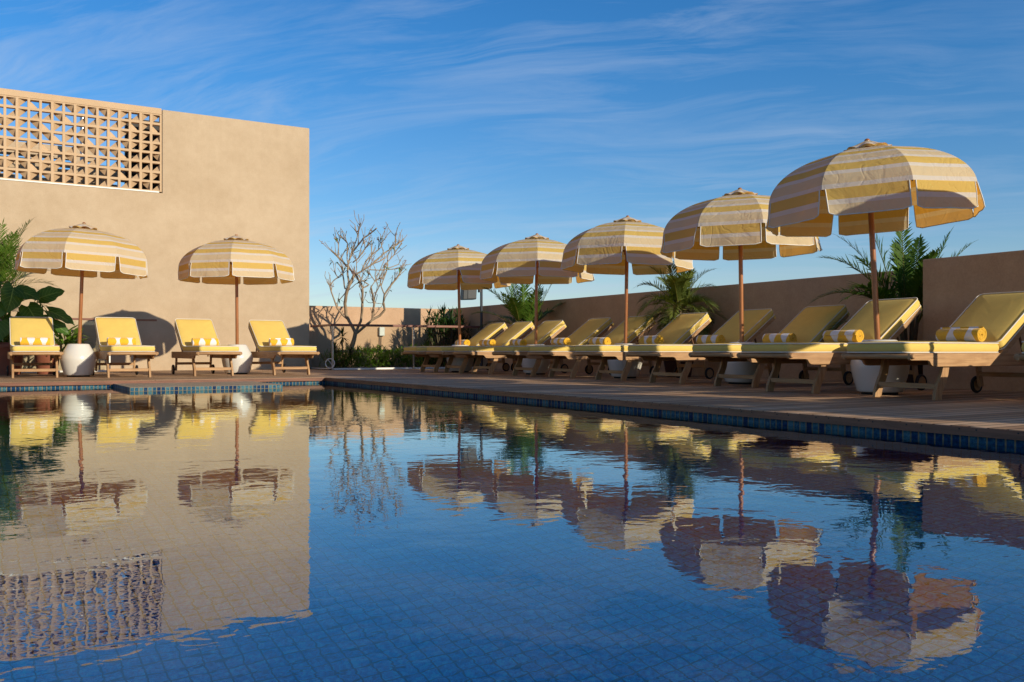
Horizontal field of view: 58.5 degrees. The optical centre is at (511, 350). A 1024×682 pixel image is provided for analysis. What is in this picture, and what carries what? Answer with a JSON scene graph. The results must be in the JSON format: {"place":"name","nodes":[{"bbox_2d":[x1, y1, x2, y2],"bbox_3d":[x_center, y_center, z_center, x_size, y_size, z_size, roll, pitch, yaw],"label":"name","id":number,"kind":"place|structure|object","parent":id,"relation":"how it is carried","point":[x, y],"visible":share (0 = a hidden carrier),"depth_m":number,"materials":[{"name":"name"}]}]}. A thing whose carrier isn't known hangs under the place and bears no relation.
{"place":"outdoors","nodes":[
{"label":"outdoors","id":0,"kind":"place"},
{"bbox_2d":[325,358,334,368],"bbox_3d":[-3.466,0.254,17.413,0.188,0.200,0.027,0,0,0],"label":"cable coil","id":1,"kind":"object","parent":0,"point":[330,362],"visible":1,"depth_m":17.40,"materials":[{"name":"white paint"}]},
{"bbox_2d":[0,383,1023,681],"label":"water","id":2,"kind":"structure","parent":0,"point":[318,533],"depth_m":2.16,"materials":[{"name":"blue liquid"}]},
{"bbox_2d":[0,368,1023,430],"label":"pool deck","id":3,"kind":"structure","parent":0,"point":[995,409],"depth_m":8.40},
{"bbox_2d":[0,342,23,374],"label":"plant pot","id":4,"kind":"object","parent":3,"relation":"on","point":[4,351],"visible":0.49,"depth_m":14.03,"materials":[{"name":"ceramic"}]},
{"bbox_2d":[0,275,74,341],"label":"elephant ear plant","id":5,"kind":"object","parent":4,"relation":"in","point":[11,298],"visible":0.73,"depth_m":14.21,"materials":[{"name":"green plant"}]},
{"bbox_2d":[0,218,57,319],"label":"areca palm","id":6,"kind":"object","parent":3,"relation":"on","point":[7,257],"visible":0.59,"depth_m":14.46,"materials":[{"name":"green plant"}]},
{"bbox_2d":[6,316,62,377],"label":"sun lounger","id":7,"kind":"object","parent":3,"relation":"on","point":[34,327],"visible":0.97,"depth_m":13.34,"materials":[{"name":"fabric"}]},
{"bbox_2d":[20,337,49,344],"bbox_3d":[-6.824,-0.122,13.087,0.385,0.117,0.121,0,3,-28],"label":"rolled towel","id":8,"kind":"object","parent":7,"relation":"on","point":[33,341],"visible":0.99,"depth_m":13.04,"materials":[{"name":"fabric"}]},
{"bbox_2d":[34,344,61,373],"bbox_3d":[-7.357,0.145,14.473,0.424,0.470,0.424,0,0,-31],"label":"plant pot","id":9,"kind":"object","parent":3,"relation":"on","point":[41,359],"visible":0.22,"depth_m":14.33,"materials":[{"name":"ceramic"}]},
{"bbox_2d":[53,325,87,351],"bbox_3d":[-7.086,-0.032,14.549,0.954,0.788,0.988,0,0,6],"label":"leafy shrub","id":10,"kind":"object","parent":9,"relation":"in","point":[68,339],"visible":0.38,"depth_m":14.52,"materials":[{"name":"green plant"}]},
{"bbox_2d":[22,348,104,370],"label":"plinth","id":11,"kind":"structure","parent":3,"relation":"on","point":[28,358],"depth_m":15.76,"materials":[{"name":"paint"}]},
{"bbox_2d":[60,344,96,376],"bbox_3d":[-6.206,0.144,13.087,0.480,0.472,0.480,0,0,-31],"label":"ceramic drum","id":12,"kind":"object","parent":3,"relation":"on","point":[78,360],"visible":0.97,"depth_m":12.92,"materials":[{"name":"ceramic"}]},
{"bbox_2d":[15,222,147,343],"bbox_3d":[-6.162,-0.726,13.089,1.690,2.214,1.680,2,0,-31],"label":"parasol","id":13,"kind":"object","parent":12,"relation":"on","point":[82,250],"visible":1,"depth_m":12.54,"materials":[{"name":"yellow fabric"}]},
{"bbox_2d":[0,317,156,372],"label":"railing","id":14,"kind":"object","parent":3,"relation":"on","point":[109,356],"visible":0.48,"depth_m":15.99,"materials":[{"name":"brown metal"}]},
{"bbox_2d":[93,317,158,377],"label":"sun lounger","id":15,"kind":"object","parent":3,"relation":"on","point":[116,327],"visible":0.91,"depth_m":13.47,"materials":[{"name":"fabric"}]},
{"bbox_2d":[107,337,135,345],"bbox_3d":[-5.666,-0.121,13.262,0.385,0.121,0.117,0,41,-32],"label":"rolled towel","id":16,"kind":"object","parent":15,"relation":"on","point":[121,341],"visible":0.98,"depth_m":13.21,"materials":[{"name":"fabric"}]},
{"bbox_2d":[0,88,308,370],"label":"building","id":17,"kind":"structure","parent":3,"relation":"on","point":[192,181],"depth_m":17.12,"materials":[{"name":"paint"}]},
{"bbox_2d":[0,378,324,386],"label":"fascia board","id":18,"kind":"object","parent":3,"relation":"attached to","point":[145,381],"visible":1,"depth_m":11.55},
{"bbox_2d":[171,319,241,375],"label":"sun lounger","id":19,"kind":"object","parent":3,"relation":"on","point":[187,330],"visible":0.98,"depth_m":14.14,"materials":[{"name":"fabric"}]},
{"bbox_2d":[191,338,218,344],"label":"rolled towel","id":20,"kind":"object","parent":19,"relation":"on","point":[204,341],"visible":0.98,"depth_m":13.93,"materials":[{"name":"fabric"}]},
{"bbox_2d":[221,344,252,373],"bbox_3d":[-4.342,0.144,14.452,0.480,0.472,0.480,0,0,-31],"label":"ceramic drum","id":21,"kind":"object","parent":3,"relation":"on","point":[242,363],"visible":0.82,"depth_m":14.30,"materials":[{"name":"ceramic"}]},
{"bbox_2d":[178,234,294,343],"bbox_3d":[-4.342,-0.727,14.450,1.682,2.214,1.707,0,0,-31],"label":"parasol","id":22,"kind":"object","parent":21,"relation":"on","point":[232,260],"visible":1,"depth_m":13.90,"materials":[{"name":"yellow fabric"}]},
{"bbox_2d":[248,320,319,374],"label":"sun lounger","id":23,"kind":"object","parent":3,"relation":"on","point":[262,332],"visible":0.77,"depth_m":14.66,"materials":[{"name":"fabric"}]},
{"bbox_2d":[269,338,293,345],"bbox_3d":[-3.684,-0.128,14.608,0.385,0.121,0.117,0,13,-30],"label":"rolled towel","id":24,"kind":"object","parent":23,"relation":"on","point":[281,341],"visible":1,"depth_m":14.57,"materials":[{"name":"fabric"}]},
{"bbox_2d":[310,367,389,369],"bbox_3d":[-2.452,0.417,19.028,3.350,0.105,1.490,0,0,-31],"label":"planting bed","id":25,"kind":"object","parent":3,"relation":"on","point":[355,367],"visible":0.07,"depth_m":19.23,"materials":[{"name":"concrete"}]},
{"bbox_2d":[328,326,355,367],"bbox_3d":[-3.380,-0.061,18.164,0.705,0.895,0.430,0,0,-8],"label":"dracaena shrub","id":26,"kind":"object","parent":25,"relation":"in","point":[342,337],"visible":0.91,"depth_m":18.16,"materials":[{"name":"green plant"}]},
{"bbox_2d":[319,212,411,360],"bbox_3d":[-3.014,-1.283,18.304,1.845,2.993,0.880,0,0,11],"label":"frangipani tree","id":27,"kind":"object","parent":25,"relation":"in","point":[357,330],"visible":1,"depth_m":18.26,"materials":[{"name":"brown plant"}]},
{"bbox_2d":[379,327,384,363],"bbox_3d":[-2.802,-0.072,19.646,0.124,0.845,0.070,0,0,-31],"label":"junction box","id":28,"kind":"object","parent":25,"relation":"in","point":[381,331],"visible":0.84,"depth_m":19.62,"materials":[{"name":"plastic"}]},
{"bbox_2d":[310,324,479,369],"bbox_3d":[-2.346,-0.063,18.835,3.325,0.886,1.230,0,0,-31],"label":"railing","id":29,"kind":"object","parent":25,"relation":"on","point":[371,325],"visible":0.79,"depth_m":18.06,"materials":[{"name":"brown metal"}]},
{"bbox_2d":[317,342,474,367],"bbox_3d":[-2.364,0.122,18.865,3.438,0.614,1.316,0,0,-31],"label":"ground cover","id":30,"kind":"object","parent":25,"relation":"in","point":[386,361],"visible":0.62,"depth_m":18.42,"materials":[{"name":"green plant"}]},
{"bbox_2d":[419,303,474,366],"bbox_3d":[-1.372,-0.285,19.378,1.407,1.508,0.959,0,0,-31],"label":"dracaena shrub","id":31,"kind":"object","parent":25,"relation":"in","point":[438,336],"visible":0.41,"depth_m":19.26,"materials":[{"name":"green plant"}]},
{"bbox_2d":[309,306,449,367],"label":"garden wall","id":32,"kind":"structure","parent":3,"relation":"on","point":[393,338],"depth_m":19.52,"materials":[{"name":"paint"}]},
{"bbox_2d":[402,322,509,371],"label":"sun lounger","id":33,"kind":"object","parent":3,"relation":"on","point":[492,331],"visible":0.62,"depth_m":16.27,"materials":[{"name":"yellow fabric"}]},
{"bbox_2d":[455,340,469,344],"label":"rolled towel","id":34,"kind":"object","parent":33,"relation":"on","point":[465,342],"visible":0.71,"depth_m":16.12,"materials":[{"name":"fabric"}]},
{"bbox_2d":[446,345,473,371],"bbox_3d":[-0.896,0.144,15.817,0.480,0.472,0.480,0,0,-31],"label":"ceramic drum","id":35,"kind":"object","parent":3,"relation":"on","point":[459,361],"visible":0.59,"depth_m":15.65,"materials":[{"name":"ceramic"}]},
{"bbox_2d":[407,244,510,344],"bbox_3d":[-0.917,-0.727,15.820,1.723,2.214,1.733,-1,0,-31],"label":"parasol","id":36,"kind":"object","parent":35,"relation":"on","point":[458,267],"visible":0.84,"depth_m":15.21,"materials":[{"name":"yellow fabric"}]},
{"bbox_2d":[426,321,533,372],"bbox_3d":[-0.484,-0.061,15.550,1.886,0.881,0.650,0,0,-31],"label":"sun lounger","id":37,"kind":"object","parent":3,"relation":"on","point":[519,330],"visible":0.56,"depth_m":15.55,"materials":[{"name":"fabric"}]},
{"bbox_2d":[479,339,495,345],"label":"rolled towel","id":38,"kind":"object","parent":37,"relation":"on","point":[488,342],"visible":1,"depth_m":15.50,"materials":[{"name":"fabric"}]},
{"bbox_2d":[478,289,482,365],"bbox_3d":[-0.702,-0.610,18.995,0.189,1.980,0.078,0,0,3],"label":"speaker post","id":39,"kind":"object","parent":3,"relation":"on","point":[481,308],"visible":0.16,"depth_m":18.98,"materials":[{"name":"metal"}]},
{"bbox_2d":[460,290,476,299],"bbox_3d":[-0.896,-1.250,18.977,0.309,0.419,0.232,0,0,-19],"label":"loudspeaker","id":40,"kind":"object","parent":39,"relation":"attached to","point":[468,294],"visible":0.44,"depth_m":18.87,"materials":[{"name":"grey metal"}]},
{"bbox_2d":[453,320,567,373],"bbox_3d":[0.015,-0.061,14.867,1.886,0.881,0.650,0,0,-31],"label":"sun lounger","id":41,"kind":"object","parent":3,"relation":"on","point":[548,330],"visible":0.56,"depth_m":14.83,"materials":[{"name":"fabric"}]},
{"bbox_2d":[510,339,526,344],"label":"rolled towel","id":42,"kind":"object","parent":41,"relation":"on","point":[518,341],"visible":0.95,"depth_m":14.77,"materials":[{"name":"fabric"}]},
{"bbox_2d":[0,381,1023,446],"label":"pool basin","id":43,"kind":"object","parent":3,"relation":"in","point":[997,441],"visible":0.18,"depth_m":6.17,"materials":[{"name":"tile"}]},
{"bbox_2d":[113,381,282,390],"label":"pool platform","id":44,"kind":"structure","parent":43,"relation":"in","point":[190,386],"depth_m":10.78,"materials":[{"name":"tile"}]},
{"bbox_2d":[521,344,550,374],"bbox_3d":[0.370,0.144,14.336,0.480,0.472,0.480,0,0,-31],"label":"ceramic drum","id":45,"kind":"object","parent":3,"relation":"on","point":[543,366],"visible":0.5,"depth_m":14.17,"materials":[{"name":"ceramic"}]},
{"bbox_2d":[480,233,594,343],"bbox_3d":[0.393,-0.727,14.348,1.684,2.214,1.709,0,0,21],"label":"parasol","id":46,"kind":"object","parent":45,"relation":"on","point":[527,259],"visible":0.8,"depth_m":13.74,"materials":[{"name":"yellow fabric"}]},
{"bbox_2d":[492,317,613,375],"bbox_3d":[0.672,-0.061,13.764,1.886,0.881,0.650,0,0,-30],"label":"sun lounger","id":47,"kind":"object","parent":3,"relation":"on","point":[585,332],"visible":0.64,"depth_m":13.75,"materials":[{"name":"fabric"}]},
{"bbox_2d":[550,338,570,344],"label":"rolled towel","id":48,"kind":"object","parent":47,"relation":"on","point":[560,341],"visible":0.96,"depth_m":13.72,"materials":[{"name":"fabric"}]},
{"bbox_2d":[527,315,655,377],"bbox_3d":[1.183,-0.061,12.945,1.886,0.881,0.650,0,0,-31],"label":"sun lounger","id":49,"kind":"object","parent":3,"relation":"on","point":[557,353],"visible":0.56,"depth_m":12.90,"materials":[{"name":"fabric"}]},
{"bbox_2d":[588,337,610,344],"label":"rolled towel","id":50,"kind":"object","parent":49,"relation":"on","point":[599,341],"visible":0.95,"depth_m":12.91,"materials":[{"name":"fabric"}]},
{"bbox_2d":[607,343,642,377],"bbox_3d":[1.536,0.144,12.435,0.480,0.472,0.480,0,0,-31],"label":"ceramic drum","id":51,"kind":"object","parent":3,"relation":"on","point":[634,371],"visible":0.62,"depth_m":12.27,"materials":[{"name":"ceramic"}]},
{"bbox_2d":[561,215,692,342],"bbox_3d":[1.554,-0.727,12.440,1.683,2.214,1.703,0,0,33],"label":"parasol","id":52,"kind":"object","parent":51,"relation":"on","point":[616,247],"visible":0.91,"depth_m":11.86,"materials":[{"name":"yellow fabric"}]},
{"bbox_2d":[573,312,713,380],"bbox_3d":[1.741,-0.061,11.851,1.886,0.881,0.650,0,0,-30],"label":"sun lounger","id":53,"kind":"object","parent":3,"relation":"on","point":[684,328],"visible":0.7,"depth_m":11.84,"materials":[{"name":"fabric"}]},
{"bbox_2d":[639,336,663,343],"bbox_3d":[1.806,-0.129,11.895,0.121,0.117,0.385,39,-18,-24],"label":"rolled towel","id":54,"kind":"object","parent":53,"relation":"on","point":[651,339],"visible":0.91,"depth_m":11.82,"materials":[{"name":"fabric"}]},
{"bbox_2d":[325,378,1023,440],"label":"fascia board","id":55,"kind":"object","parent":3,"relation":"attached to","point":[968,431],"visible":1,"depth_m":5.76,"materials":[{"name":"brown wood"}]},
{"bbox_2d":[664,361,693,376],"bbox_3d":[2.379,0.170,13.053,0.509,0.420,0.509,0,0,-31],"label":"plant pot","id":56,"kind":"object","parent":3,"relation":"on","point":[670,366],"visible":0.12,"depth_m":12.92,"materials":[{"name":"soil"}]},
{"bbox_2d":[634,259,727,334],"bbox_3d":[2.367,-0.667,12.992,1.487,1.297,1.455,0,0,-31],"label":"date palm","id":57,"kind":"object","parent":56,"relation":"in","point":[678,286],"visible":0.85,"depth_m":12.88,"materials":[{"name":"green plant"}]},
{"bbox_2d":[450,271,922,380],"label":"garden wall","id":58,"kind":"structure","parent":3,"relation":"on","point":[786,301],"depth_m":13.04,"materials":[{"name":"paint"}]},
{"bbox_2d":[625,308,778,383],"bbox_3d":[2.273,-0.061,10.760,1.886,0.881,0.650,0,0,-30],"label":"sun lounger","id":59,"kind":"object","parent":3,"relation":"on","point":[757,322],"visible":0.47,"depth_m":10.71,"materials":[{"name":"fabric"}]},
{"bbox_2d":[696,335,725,343],"bbox_3d":[2.345,-0.123,10.797,0.121,0.117,0.385,-21,10,-28],"label":"rolled towel","id":60,"kind":"object","parent":59,"relation":"on","point":[706,339],"visible":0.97,"depth_m":10.73,"materials":[{"name":"fabric"}]},
{"bbox_2d":[720,342,757,383],"bbox_3d":[2.594,0.144,10.306,0.480,0.472,0.480,0,0,-31],"label":"ceramic drum","id":61,"kind":"object","parent":3,"relation":"on","point":[741,368],"visible":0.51,"depth_m":10.12,"materials":[{"name":"ceramic"}]},
{"bbox_2d":[660,188,821,341],"bbox_3d":[2.575,-0.727,10.306,1.746,2.214,1.726,-1,0,-31],"label":"parasol","id":62,"kind":"object","parent":61,"relation":"on","point":[733,223],"visible":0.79,"depth_m":9.83,"materials":[{"name":"yellow fabric"}]},
{"bbox_2d":[688,304,852,387],"bbox_3d":[2.818,-0.061,9.807,1.886,0.881,0.650,0,0,-31],"label":"sun lounger","id":63,"kind":"object","parent":3,"relation":"on","point":[810,324],"visible":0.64,"depth_m":9.86,"materials":[{"name":"fabric"}]},
{"bbox_2d":[762,333,796,341],"bbox_3d":[2.883,-0.122,9.854,0.121,0.117,0.385,-2,1,-32],"label":"rolled towel","id":64,"kind":"object","parent":63,"relation":"on","point":[783,337],"visible":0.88,"depth_m":9.78,"materials":[{"name":"fabric"}]},
{"bbox_2d":[736,297,926,393],"bbox_3d":[3.005,-0.061,8.476,1.886,0.881,0.650,0,0,-30],"label":"sun lounger","id":65,"kind":"object","parent":3,"relation":"on","point":[897,316],"visible":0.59,"depth_m":8.41,"materials":[{"name":"fabric"}]},
{"bbox_2d":[822,330,863,342],"bbox_3d":[3.076,-0.128,8.503,0.121,0.117,0.385,-7,4,-30],"label":"rolled towel","id":66,"kind":"object","parent":65,"relation":"on","point":[842,336],"visible":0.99,"depth_m":8.45,"materials":[{"name":"fabric"}]},
{"bbox_2d":[850,339,909,394],"bbox_3d":[3.182,0.144,7.910,0.480,0.472,0.480,0,0,-31],"label":"ceramic drum","id":67,"kind":"object","parent":3,"relation":"on","point":[864,377],"visible":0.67,"depth_m":7.76,"materials":[{"name":"ceramic"}]},
{"bbox_2d":[765,138,984,339],"bbox_3d":[3.129,-0.726,7.912,1.767,2.214,1.732,-3,0,-31],"label":"parasol","id":68,"kind":"object","parent":67,"relation":"on","point":[869,187],"visible":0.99,"depth_m":7.35,"materials":[{"name":"yellow fabric"}]},
{"bbox_2d":[906,365,922,382],"bbox_3d":[4.262,0.200,9.810,0.509,0.360,0.509,0,0,-31],"label":"plant pot","id":69,"kind":"object","parent":3,"relation":"on","point":[910,379],"visible":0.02,"depth_m":9.62,"materials":[{"name":"soil"}]},
{"bbox_2d":[809,222,976,340],"bbox_3d":[4.175,-0.763,9.902,1.938,1.651,1.441,0,0,-31],"label":"areca palm","id":70,"kind":"object","parent":69,"relation":"in","point":[909,280],"visible":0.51,"depth_m":9.86,"materials":[{"name":"green plant"}]},
{"bbox_2d":[841,291,1023,399],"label":"sun lounger","id":71,"kind":"object","parent":3,"relation":"on","point":[999,317],"visible":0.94,"depth_m":7.32,"materials":[{"name":"fabric"}]},
{"bbox_2d":[936,326,986,341],"bbox_3d":[3.664,-0.127,7.467,0.117,0.121,0.385,-10,5,-28],"label":"rolled towel","id":72,"kind":"object","parent":71,"relation":"on","point":[970,334],"visible":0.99,"depth_m":7.41,"materials":[{"name":"fabric"}]},
{"bbox_2d":[923,250,1023,391],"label":"garden wall","id":73,"kind":"structure","parent":3,"relation":"on","point":[954,287],"depth_m":8.87,"materials":[{"name":"paint"}]},
{"bbox_2d":[1014,341,1023,361],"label":"sun lounger","id":74,"kind":"object","parent":3,"relation":"on","point":[1018,357],"visible":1,"depth_m":6.05,"materials":[{"name":"fabric"}]},
{"bbox_2d":[0,0,1023,308],"label":"sky","id":75,"kind":"structure","parent":0,"point":[483,126],"materials":[{"name":"blue"}]},
{"bbox_3d":[0.231,0.180,16.662,0.466,0.400,0.466,0,0,-31],"label":"plant pot","id":76,"kind":"object","parent":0,"visible":0},
{"bbox_2d":[470,284,562,337],"bbox_3d":[0.158,-0.757,16.723,1.767,1.558,1.418,0,0,-31],"label":"areca palm","id":77,"kind":"object","parent":76,"relation":"in","point":[523,308],"visible":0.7,"depth_m":16.61,"materials":[{"name":"green plant"}]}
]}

